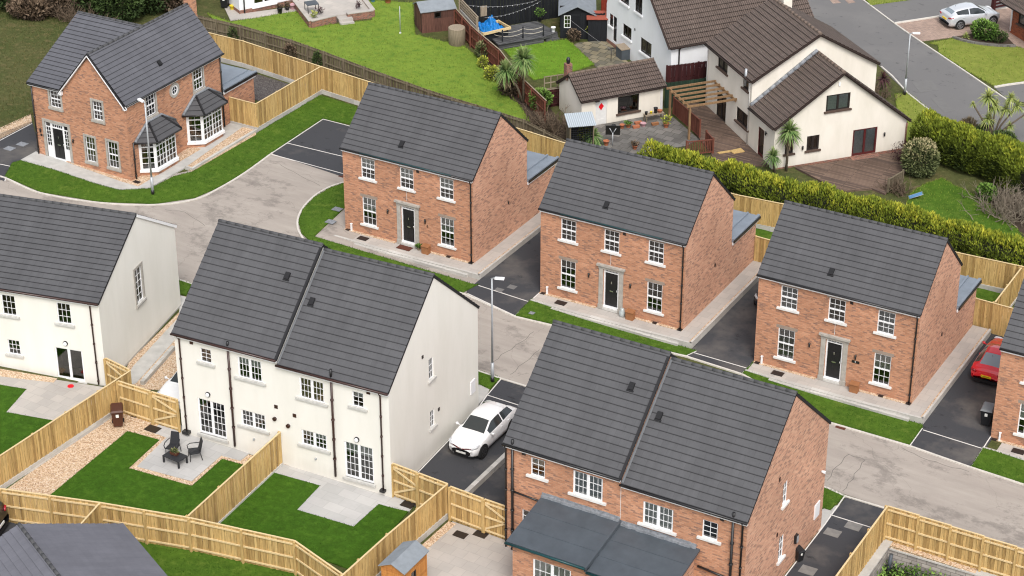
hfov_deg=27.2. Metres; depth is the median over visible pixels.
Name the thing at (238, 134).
gravel strip
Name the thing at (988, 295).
lawn
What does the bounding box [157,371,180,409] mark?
parked car
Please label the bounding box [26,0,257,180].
brick house
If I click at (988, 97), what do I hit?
palm tree
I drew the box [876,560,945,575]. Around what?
ground cover
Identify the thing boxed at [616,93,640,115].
window
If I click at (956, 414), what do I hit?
driveway
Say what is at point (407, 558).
garden shed
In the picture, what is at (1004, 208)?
bare shrub
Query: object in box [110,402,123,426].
wheelie bin
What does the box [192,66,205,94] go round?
window
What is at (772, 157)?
palm tree
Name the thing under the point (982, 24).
round bush
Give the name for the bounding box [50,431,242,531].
lawn
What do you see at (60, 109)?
window
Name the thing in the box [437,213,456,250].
window
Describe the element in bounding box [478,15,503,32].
tarpaulin
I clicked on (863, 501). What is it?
kerb
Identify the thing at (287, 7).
plant pot
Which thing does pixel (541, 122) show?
bare shrub
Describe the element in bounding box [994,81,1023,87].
kerb
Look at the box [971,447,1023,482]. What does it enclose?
lawn
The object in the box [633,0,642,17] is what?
window
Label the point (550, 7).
timber fence
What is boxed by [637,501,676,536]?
window
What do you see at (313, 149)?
edging
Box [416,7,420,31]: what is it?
door
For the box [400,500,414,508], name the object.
drain cover
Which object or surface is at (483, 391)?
path
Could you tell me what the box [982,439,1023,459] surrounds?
raised path
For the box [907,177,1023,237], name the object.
lawn
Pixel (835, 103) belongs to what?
window
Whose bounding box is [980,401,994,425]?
wheelie bin
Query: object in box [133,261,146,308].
window
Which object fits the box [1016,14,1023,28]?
window
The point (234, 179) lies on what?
kerb
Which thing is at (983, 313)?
timber fence
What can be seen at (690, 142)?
railing
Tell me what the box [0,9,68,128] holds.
field
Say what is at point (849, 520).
edging
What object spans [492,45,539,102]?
palm tree
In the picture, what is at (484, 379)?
lawn
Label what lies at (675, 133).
patio
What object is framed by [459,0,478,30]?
timber fence
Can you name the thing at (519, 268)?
driveway
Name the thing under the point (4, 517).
parked van
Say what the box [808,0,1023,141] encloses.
road
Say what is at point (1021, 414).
window
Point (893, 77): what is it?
kerb
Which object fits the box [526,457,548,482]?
window
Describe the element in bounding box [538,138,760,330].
brick house
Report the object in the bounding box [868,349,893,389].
window
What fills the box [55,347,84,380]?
door
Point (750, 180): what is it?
conifer hedge
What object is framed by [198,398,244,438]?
door
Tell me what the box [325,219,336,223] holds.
drain cover
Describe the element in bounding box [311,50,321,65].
shrub
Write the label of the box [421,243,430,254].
parcel box
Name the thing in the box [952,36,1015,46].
wall
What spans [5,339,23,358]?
window
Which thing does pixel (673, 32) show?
white house
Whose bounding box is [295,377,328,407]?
window
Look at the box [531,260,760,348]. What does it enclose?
raised path
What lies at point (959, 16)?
parked car
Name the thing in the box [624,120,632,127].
plant pot
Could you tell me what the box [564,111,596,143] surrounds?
log store
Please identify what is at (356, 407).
window
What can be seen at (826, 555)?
driveway
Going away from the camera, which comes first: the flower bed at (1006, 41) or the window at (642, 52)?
the window at (642, 52)
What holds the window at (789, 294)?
in the brick house at (844, 299)
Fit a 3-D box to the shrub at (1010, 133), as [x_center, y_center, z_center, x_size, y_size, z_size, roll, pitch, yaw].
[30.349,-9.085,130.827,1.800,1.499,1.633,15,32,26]
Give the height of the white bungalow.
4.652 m
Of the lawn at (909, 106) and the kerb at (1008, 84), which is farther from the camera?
the kerb at (1008, 84)
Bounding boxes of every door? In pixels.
[53,128,65,159]
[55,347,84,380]
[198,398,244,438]
[252,0,276,8]
[345,441,373,482]
[403,208,414,242]
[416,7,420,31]
[595,99,606,124]
[605,272,617,307]
[613,16,630,41]
[716,91,742,121]
[758,127,763,157]
[826,342,841,378]
[851,127,876,155]
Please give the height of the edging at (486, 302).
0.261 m
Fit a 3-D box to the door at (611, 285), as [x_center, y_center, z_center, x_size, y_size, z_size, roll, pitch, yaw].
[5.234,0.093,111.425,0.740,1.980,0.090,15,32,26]
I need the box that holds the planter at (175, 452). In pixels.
[169,447,179,455]
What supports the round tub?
on the lawn at (378, 42)
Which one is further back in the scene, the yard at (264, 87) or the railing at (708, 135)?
the yard at (264, 87)
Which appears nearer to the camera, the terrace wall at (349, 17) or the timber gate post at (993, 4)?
the terrace wall at (349, 17)
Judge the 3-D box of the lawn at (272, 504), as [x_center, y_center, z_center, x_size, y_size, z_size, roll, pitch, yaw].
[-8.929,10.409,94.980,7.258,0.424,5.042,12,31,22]
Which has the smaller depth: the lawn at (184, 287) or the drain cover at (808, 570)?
the drain cover at (808, 570)
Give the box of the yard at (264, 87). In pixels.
[221,63,300,123]
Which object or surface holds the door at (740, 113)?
in the cream house at (773, 66)
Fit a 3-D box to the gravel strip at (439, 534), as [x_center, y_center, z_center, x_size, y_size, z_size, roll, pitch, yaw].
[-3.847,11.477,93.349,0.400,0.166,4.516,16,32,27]
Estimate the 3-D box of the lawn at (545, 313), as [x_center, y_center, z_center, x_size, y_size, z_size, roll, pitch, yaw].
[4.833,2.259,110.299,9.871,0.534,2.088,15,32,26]
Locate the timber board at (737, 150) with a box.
[729,148,744,153]
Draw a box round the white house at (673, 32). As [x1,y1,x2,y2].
[607,0,813,81]
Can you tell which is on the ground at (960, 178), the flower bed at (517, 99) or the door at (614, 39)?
the flower bed at (517, 99)
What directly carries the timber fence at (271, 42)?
on the ground at (960, 178)
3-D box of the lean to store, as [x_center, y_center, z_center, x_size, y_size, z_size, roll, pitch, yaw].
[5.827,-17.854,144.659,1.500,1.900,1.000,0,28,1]
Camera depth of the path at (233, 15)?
147.40 m
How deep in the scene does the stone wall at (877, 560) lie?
93.80 m
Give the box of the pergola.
[666,80,736,139]
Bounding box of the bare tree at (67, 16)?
[49,0,121,22]
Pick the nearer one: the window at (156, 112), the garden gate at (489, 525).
the garden gate at (489, 525)
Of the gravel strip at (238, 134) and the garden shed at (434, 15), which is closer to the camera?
the gravel strip at (238, 134)
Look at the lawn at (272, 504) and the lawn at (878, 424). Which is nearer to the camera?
the lawn at (272, 504)
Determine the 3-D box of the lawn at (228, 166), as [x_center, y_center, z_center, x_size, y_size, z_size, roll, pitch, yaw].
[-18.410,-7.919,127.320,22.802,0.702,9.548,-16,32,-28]
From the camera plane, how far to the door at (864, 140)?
129.29 m
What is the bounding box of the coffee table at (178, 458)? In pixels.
[162,450,187,468]
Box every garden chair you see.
[163,431,180,450]
[187,437,202,461]
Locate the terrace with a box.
[298,0,368,18]
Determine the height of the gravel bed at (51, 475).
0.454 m
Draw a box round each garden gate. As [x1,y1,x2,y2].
[103,357,129,390]
[150,391,180,432]
[391,463,417,506]
[482,498,504,539]
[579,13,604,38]
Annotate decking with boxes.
[492,21,557,46]
[683,103,768,166]
[795,151,908,194]
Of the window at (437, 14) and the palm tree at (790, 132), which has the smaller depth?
the palm tree at (790, 132)
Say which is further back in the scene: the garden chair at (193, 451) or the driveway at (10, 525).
the garden chair at (193, 451)
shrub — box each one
[227,26,238,45]
[283,42,296,61]
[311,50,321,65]
[474,39,487,57]
[476,55,488,67]
[483,64,499,81]
[496,77,517,96]
[523,102,579,137]
[528,87,553,111]
[566,28,580,41]
[577,126,589,140]
[874,176,919,197]
[875,82,903,100]
[888,140,916,163]
[959,116,977,126]
[959,176,1023,229]
[975,123,993,134]
[991,128,1018,139]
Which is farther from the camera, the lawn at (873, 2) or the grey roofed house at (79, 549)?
the lawn at (873, 2)
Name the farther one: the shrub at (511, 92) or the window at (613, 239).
the shrub at (511, 92)
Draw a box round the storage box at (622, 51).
[615,43,629,59]
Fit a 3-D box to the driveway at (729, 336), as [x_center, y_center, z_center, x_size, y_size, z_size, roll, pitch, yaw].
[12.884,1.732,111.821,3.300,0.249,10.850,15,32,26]
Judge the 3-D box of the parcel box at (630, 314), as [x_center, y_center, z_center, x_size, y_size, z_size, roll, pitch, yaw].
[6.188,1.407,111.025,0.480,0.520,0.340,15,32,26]
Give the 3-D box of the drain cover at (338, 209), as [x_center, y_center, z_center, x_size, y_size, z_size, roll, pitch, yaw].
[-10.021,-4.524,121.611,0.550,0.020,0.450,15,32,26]
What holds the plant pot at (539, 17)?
on the decking at (535, 25)
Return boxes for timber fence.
[0,370,132,487]
[0,488,342,575]
[81,503,100,523]
[116,380,152,424]
[168,8,565,151]
[185,431,282,540]
[208,32,1023,292]
[229,67,321,130]
[341,484,447,575]
[416,472,447,513]
[448,486,483,532]
[454,9,546,120]
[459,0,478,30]
[463,0,559,25]
[543,88,558,106]
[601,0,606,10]
[664,77,705,107]
[666,61,706,83]
[698,67,706,78]
[753,235,769,262]
[836,505,887,575]
[883,505,1023,575]
[973,297,1012,336]
[990,267,1021,327]
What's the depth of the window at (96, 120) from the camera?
123.18 m
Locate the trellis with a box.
[544,74,563,88]
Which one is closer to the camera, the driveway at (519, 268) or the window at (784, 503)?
the window at (784, 503)
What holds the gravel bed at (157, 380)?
on the ground at (960, 178)
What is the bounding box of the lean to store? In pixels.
[587,11,607,40]
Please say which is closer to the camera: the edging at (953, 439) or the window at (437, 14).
the edging at (953, 439)
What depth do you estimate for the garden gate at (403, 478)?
95.98 m
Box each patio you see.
[0,376,106,420]
[137,422,249,480]
[275,464,413,525]
[427,521,512,575]
[574,41,627,67]
[582,114,698,153]
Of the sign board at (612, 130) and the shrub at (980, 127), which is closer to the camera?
the sign board at (612, 130)
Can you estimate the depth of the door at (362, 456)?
96.78 m
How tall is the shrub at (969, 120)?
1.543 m
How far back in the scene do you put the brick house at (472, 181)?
116.43 m
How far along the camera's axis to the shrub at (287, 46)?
139.56 m
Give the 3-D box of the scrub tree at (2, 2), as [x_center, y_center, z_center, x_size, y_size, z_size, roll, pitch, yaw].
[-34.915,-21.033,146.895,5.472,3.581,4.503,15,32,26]
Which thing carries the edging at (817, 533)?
on the ground at (960, 178)
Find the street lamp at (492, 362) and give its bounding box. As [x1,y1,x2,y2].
[491,277,504,381]
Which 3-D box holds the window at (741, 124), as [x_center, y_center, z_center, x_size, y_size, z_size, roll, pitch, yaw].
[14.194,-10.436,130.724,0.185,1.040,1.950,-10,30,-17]
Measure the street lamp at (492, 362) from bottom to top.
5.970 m
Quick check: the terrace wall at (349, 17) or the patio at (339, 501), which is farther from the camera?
the terrace wall at (349, 17)
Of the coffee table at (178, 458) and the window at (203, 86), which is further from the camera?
the window at (203, 86)
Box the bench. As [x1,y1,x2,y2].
[643,111,663,122]
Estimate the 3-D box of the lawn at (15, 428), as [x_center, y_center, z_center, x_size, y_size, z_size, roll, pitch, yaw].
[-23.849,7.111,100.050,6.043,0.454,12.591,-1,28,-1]
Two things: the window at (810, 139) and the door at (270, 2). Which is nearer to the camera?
the window at (810, 139)
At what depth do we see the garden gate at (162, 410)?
100.78 m
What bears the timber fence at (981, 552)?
on the ground at (960, 178)
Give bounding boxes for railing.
[672,96,700,137]
[685,138,714,153]
[705,130,713,153]
[887,169,903,192]
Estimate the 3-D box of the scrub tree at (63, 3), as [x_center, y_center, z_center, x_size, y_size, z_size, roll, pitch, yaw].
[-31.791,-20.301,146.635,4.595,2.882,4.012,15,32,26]
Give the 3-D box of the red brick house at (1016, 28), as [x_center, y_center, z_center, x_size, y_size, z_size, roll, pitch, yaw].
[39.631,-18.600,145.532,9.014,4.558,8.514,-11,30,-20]
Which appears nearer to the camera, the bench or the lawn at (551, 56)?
the bench
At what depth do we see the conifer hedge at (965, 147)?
127.21 m
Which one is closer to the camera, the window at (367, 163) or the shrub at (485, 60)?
the window at (367, 163)
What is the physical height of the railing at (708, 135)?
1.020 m
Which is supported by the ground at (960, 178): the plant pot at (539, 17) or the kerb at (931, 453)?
the kerb at (931, 453)
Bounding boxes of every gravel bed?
[6,414,277,542]
[127,296,184,389]
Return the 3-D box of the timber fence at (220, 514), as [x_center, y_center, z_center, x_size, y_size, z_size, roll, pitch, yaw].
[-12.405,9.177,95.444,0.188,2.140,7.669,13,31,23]
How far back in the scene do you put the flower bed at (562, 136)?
133.68 m
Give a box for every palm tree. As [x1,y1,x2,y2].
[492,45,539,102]
[583,126,605,145]
[763,145,780,172]
[776,118,802,171]
[875,72,893,89]
[969,85,1023,132]
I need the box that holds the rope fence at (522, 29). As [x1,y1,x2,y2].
[494,24,543,41]
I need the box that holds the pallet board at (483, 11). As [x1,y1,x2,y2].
[480,5,486,15]
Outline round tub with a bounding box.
[448,24,464,46]
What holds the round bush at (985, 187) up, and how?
on the lawn at (941, 196)
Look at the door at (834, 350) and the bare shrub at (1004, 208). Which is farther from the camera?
the bare shrub at (1004, 208)
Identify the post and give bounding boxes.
[886,553,892,573]
[991,0,1004,9]
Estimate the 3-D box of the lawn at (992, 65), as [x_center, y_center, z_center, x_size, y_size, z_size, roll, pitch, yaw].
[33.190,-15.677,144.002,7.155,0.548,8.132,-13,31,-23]
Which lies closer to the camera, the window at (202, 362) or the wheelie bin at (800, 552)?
the wheelie bin at (800, 552)
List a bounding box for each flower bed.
[478,56,530,106]
[520,101,565,139]
[956,30,1012,43]
[977,184,1023,236]
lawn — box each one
[0,384,62,488]
[5,94,356,203]
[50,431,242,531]
[138,537,304,575]
[179,280,191,295]
[207,0,530,122]
[220,473,408,568]
[298,183,477,292]
[478,370,499,389]
[504,38,593,79]
[515,299,696,354]
[743,361,922,444]
[755,228,772,256]
[822,487,844,509]
[866,0,906,4]
[894,92,927,141]
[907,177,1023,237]
[930,38,1023,85]
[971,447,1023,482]
[975,288,1013,325]
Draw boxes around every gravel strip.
[0,114,31,137]
[0,369,56,382]
[66,147,199,185]
[188,127,255,170]
[422,521,455,548]
[889,540,977,575]
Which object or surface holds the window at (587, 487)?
in the brick house at (624, 457)
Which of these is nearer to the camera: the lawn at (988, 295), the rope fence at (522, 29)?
the lawn at (988, 295)
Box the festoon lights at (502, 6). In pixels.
[470,0,536,17]
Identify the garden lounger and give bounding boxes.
[908,192,923,198]
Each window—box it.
[0,294,19,319]
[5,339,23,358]
[47,90,63,111]
[54,302,74,327]
[90,98,105,124]
[105,138,121,172]
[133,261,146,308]
[134,129,181,174]
[144,93,158,120]
[172,85,177,94]
[182,102,227,147]
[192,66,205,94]
[196,348,215,367]
[234,356,265,386]
[237,409,269,434]
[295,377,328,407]
[297,429,330,454]
[348,391,367,412]
[358,155,376,183]
[360,193,378,229]
[397,165,415,192]
[428,357,436,384]
[429,409,437,432]
[434,12,440,18]
[436,175,455,203]
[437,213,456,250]
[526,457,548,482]
[533,559,570,575]
[557,216,577,245]
[557,256,577,293]
[560,6,570,27]
[568,470,606,505]
[600,227,621,256]
[607,13,629,30]
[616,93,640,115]
[619,0,641,8]
[621,24,645,42]
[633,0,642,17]
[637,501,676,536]
[638,37,651,57]
[643,278,664,316]
[644,238,665,267]
[696,519,720,545]
[715,58,727,76]
[734,106,748,132]
[741,86,748,93]
[773,324,797,363]
[776,283,800,313]
[776,535,785,565]
[781,481,789,510]
[783,141,794,156]
[804,135,820,152]
[824,92,851,113]
[824,295,848,326]
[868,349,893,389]
[873,308,897,338]
[1013,399,1023,437]
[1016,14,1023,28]
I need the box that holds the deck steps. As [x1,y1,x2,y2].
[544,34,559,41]
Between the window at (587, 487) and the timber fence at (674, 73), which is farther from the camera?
the timber fence at (674, 73)
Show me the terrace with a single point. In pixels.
(338, 7)
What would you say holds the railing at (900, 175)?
on the decking at (848, 175)
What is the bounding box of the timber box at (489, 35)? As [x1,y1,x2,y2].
[479,20,510,40]
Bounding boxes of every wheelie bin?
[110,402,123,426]
[220,0,229,7]
[795,545,805,561]
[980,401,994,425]
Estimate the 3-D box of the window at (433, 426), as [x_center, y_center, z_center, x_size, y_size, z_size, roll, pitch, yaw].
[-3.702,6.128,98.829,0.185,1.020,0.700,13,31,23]
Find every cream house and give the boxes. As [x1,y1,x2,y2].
[0,194,180,385]
[170,219,479,496]
[704,0,912,169]
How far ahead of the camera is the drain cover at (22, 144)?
128.16 m
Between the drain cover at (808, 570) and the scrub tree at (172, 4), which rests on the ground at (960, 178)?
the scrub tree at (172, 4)
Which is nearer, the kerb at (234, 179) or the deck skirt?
the kerb at (234, 179)
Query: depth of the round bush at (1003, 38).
146.15 m
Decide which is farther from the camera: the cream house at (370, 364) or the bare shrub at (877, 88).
the bare shrub at (877, 88)
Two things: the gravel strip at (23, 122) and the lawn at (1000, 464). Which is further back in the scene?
the gravel strip at (23, 122)
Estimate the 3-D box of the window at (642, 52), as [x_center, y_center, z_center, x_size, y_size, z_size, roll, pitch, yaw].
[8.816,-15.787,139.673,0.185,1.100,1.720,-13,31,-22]
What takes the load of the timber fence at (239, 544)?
on the ground at (960, 178)
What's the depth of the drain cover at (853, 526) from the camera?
95.55 m
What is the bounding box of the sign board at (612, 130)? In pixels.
[605,125,619,145]
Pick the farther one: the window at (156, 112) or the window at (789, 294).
the window at (156, 112)
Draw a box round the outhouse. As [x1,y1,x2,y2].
[556,57,667,124]
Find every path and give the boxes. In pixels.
[21,123,241,189]
[131,295,185,383]
[225,6,294,20]
[334,212,540,279]
[478,385,488,403]
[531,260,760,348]
[745,325,990,424]
[818,506,838,531]
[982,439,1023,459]
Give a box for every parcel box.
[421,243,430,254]
[625,308,635,320]
[849,380,859,393]
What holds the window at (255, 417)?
in the cream house at (370, 364)
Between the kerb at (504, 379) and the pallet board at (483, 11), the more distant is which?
the pallet board at (483, 11)
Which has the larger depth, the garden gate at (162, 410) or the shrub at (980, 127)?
the shrub at (980, 127)
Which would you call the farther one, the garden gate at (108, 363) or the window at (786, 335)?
the window at (786, 335)
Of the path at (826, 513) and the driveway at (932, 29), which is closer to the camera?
the path at (826, 513)
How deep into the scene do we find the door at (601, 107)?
132.58 m
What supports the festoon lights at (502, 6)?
hanging from the timber fence at (550, 7)
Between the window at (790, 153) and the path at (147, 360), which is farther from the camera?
the window at (790, 153)
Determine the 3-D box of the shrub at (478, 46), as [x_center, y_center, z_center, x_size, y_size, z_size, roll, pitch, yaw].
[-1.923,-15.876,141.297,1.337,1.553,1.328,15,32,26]
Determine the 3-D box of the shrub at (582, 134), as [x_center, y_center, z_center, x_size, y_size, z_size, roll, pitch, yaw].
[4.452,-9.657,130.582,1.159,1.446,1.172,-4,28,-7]
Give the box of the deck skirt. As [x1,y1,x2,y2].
[499,38,543,49]
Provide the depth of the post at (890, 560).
94.14 m
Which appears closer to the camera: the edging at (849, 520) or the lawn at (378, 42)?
the edging at (849, 520)
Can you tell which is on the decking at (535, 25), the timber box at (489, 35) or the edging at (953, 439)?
the timber box at (489, 35)
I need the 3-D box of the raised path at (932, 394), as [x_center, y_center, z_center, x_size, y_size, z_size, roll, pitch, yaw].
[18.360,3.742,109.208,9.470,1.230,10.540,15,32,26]
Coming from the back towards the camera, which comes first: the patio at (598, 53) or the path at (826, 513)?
the patio at (598, 53)
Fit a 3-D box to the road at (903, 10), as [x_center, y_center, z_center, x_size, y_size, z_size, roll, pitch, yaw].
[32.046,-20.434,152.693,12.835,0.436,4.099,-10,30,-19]
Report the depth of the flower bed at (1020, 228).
123.37 m
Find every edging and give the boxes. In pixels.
[271,154,342,173]
[273,119,348,152]
[287,143,342,156]
[418,379,500,471]
[467,293,510,313]
[478,285,527,301]
[693,352,745,367]
[785,497,844,575]
[830,514,870,527]
[924,430,981,448]
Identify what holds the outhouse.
on the ground at (960, 178)
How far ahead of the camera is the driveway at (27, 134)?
127.95 m
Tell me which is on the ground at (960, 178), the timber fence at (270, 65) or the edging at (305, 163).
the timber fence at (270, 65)
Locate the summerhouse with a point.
(571, 10)
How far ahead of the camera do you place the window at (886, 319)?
103.23 m
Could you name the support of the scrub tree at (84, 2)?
on the ground at (960, 178)
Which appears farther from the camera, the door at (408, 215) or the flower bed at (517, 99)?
the flower bed at (517, 99)
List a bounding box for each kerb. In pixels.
[0,152,272,205]
[179,279,525,386]
[296,182,462,293]
[463,293,742,374]
[741,374,1023,485]
[824,486,883,508]
[863,0,1021,110]
[879,65,928,108]
[894,6,1007,23]
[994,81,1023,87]
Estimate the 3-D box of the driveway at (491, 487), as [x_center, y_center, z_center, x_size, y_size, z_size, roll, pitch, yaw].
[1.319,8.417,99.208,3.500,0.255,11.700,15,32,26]
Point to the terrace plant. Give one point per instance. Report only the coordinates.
(314, 13)
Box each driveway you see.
[0,121,37,180]
[0,522,16,535]
[273,120,348,175]
[403,380,525,506]
[461,463,504,535]
[467,231,565,314]
[688,281,758,372]
[786,498,899,575]
[897,8,1023,47]
[911,333,1002,465]
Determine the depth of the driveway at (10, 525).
93.88 m
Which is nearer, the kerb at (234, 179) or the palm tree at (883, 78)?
the kerb at (234, 179)
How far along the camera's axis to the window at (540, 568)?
88.96 m
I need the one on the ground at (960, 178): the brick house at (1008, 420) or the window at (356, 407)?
the brick house at (1008, 420)
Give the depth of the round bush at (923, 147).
126.71 m
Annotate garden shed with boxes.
[378,540,428,575]
[413,0,456,32]
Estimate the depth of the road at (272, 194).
108.01 m
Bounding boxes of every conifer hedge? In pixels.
[637,138,1023,282]
[908,107,1023,193]
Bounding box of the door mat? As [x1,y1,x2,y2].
[396,244,412,250]
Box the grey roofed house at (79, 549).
[0,522,166,575]
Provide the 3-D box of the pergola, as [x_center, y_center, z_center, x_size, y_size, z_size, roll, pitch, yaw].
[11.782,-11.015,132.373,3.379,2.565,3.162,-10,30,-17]
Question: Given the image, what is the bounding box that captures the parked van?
[0,501,8,534]
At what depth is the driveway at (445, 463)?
99.39 m
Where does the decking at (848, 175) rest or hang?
on the ground at (960, 178)
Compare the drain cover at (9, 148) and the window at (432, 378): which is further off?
the drain cover at (9, 148)
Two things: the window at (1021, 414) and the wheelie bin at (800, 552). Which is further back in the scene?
the window at (1021, 414)
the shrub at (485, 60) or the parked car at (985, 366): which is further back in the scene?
the shrub at (485, 60)
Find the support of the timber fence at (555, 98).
on the ground at (960, 178)
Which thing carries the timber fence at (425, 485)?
on the ground at (960, 178)
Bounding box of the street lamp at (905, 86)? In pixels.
[903,32,919,94]
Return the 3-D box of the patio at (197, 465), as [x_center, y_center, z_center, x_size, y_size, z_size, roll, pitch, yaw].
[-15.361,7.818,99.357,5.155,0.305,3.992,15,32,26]
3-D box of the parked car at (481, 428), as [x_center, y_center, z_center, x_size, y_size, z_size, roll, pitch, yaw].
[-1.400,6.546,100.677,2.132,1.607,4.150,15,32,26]
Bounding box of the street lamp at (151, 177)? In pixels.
[137,98,154,194]
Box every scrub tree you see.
[0,0,10,11]
[4,0,51,20]
[27,0,81,16]
[69,0,116,14]
[89,0,146,21]
[125,0,170,15]
[152,0,183,10]
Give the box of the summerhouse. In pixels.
[558,0,595,38]
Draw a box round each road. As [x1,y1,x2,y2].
[0,154,1023,551]
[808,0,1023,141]
[872,0,1005,23]
[995,84,1023,101]
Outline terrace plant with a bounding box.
[310,9,317,17]
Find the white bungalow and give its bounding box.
[229,0,292,13]
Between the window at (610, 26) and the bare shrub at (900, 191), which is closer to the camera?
the bare shrub at (900, 191)
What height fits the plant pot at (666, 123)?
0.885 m
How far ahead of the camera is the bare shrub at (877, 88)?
137.55 m
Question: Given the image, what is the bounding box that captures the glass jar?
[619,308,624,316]
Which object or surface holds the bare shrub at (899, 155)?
on the ground at (960, 178)
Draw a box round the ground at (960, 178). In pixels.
[0,0,1023,575]
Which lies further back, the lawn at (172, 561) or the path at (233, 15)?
the path at (233, 15)
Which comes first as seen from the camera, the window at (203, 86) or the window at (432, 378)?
the window at (432, 378)
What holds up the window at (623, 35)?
in the white house at (673, 32)
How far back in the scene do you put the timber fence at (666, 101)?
135.23 m
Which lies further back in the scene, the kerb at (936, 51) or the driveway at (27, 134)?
the kerb at (936, 51)
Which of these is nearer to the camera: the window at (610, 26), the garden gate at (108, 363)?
the garden gate at (108, 363)
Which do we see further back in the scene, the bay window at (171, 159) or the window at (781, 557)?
the bay window at (171, 159)
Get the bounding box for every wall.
[140,345,174,384]
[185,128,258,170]
[293,0,374,27]
[461,452,504,503]
[858,539,995,575]
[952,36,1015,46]
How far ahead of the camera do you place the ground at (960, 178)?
127.95 m
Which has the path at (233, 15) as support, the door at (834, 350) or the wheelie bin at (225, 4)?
the wheelie bin at (225, 4)
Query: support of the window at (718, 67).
in the cream house at (773, 66)
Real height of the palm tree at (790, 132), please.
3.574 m
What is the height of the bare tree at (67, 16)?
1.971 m
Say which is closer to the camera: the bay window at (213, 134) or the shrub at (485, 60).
the bay window at (213, 134)
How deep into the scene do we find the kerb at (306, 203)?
122.11 m
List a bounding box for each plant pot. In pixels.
[276,3,282,13]
[284,1,290,10]
[289,3,294,9]
[415,243,421,249]
[534,7,545,21]
[603,139,608,145]
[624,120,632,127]
[630,139,638,149]
[661,114,671,127]
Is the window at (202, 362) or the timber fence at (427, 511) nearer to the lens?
the timber fence at (427, 511)
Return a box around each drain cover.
[3,146,14,150]
[16,142,28,146]
[144,424,161,432]
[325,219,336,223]
[331,206,342,211]
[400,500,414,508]
[452,530,468,538]
[472,530,488,538]
[507,284,516,289]
[798,564,817,575]
[823,527,841,537]
[844,521,862,531]
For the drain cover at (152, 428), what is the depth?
101.08 m
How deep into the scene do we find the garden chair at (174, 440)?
99.12 m
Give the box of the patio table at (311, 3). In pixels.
[304,0,318,13]
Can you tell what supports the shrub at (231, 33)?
on the ground at (960, 178)
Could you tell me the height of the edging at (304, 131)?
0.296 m
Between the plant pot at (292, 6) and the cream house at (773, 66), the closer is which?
the cream house at (773, 66)
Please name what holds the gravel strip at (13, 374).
on the ground at (960, 178)
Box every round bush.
[900,137,940,178]
[970,18,999,40]
[975,182,997,201]
[988,30,1008,42]
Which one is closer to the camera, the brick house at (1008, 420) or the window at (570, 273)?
the brick house at (1008, 420)
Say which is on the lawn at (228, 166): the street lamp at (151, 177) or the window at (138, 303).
the street lamp at (151, 177)
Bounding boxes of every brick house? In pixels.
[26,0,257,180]
[339,82,558,263]
[501,319,831,575]
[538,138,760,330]
[754,200,981,404]
[991,279,1023,445]
[999,0,1023,40]
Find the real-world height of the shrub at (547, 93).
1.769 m
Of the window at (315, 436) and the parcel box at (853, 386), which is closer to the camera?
the window at (315, 436)
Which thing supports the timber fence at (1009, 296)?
on the ground at (960, 178)
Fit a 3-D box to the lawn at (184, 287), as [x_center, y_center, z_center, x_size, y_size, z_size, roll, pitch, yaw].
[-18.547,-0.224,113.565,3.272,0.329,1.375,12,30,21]
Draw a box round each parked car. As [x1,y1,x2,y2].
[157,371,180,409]
[448,400,516,458]
[754,291,757,304]
[939,2,999,29]
[971,336,1002,385]
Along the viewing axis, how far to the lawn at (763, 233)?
120.39 m
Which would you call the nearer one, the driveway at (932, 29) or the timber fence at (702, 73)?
the timber fence at (702, 73)
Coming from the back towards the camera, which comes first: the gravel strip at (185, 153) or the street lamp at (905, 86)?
the street lamp at (905, 86)

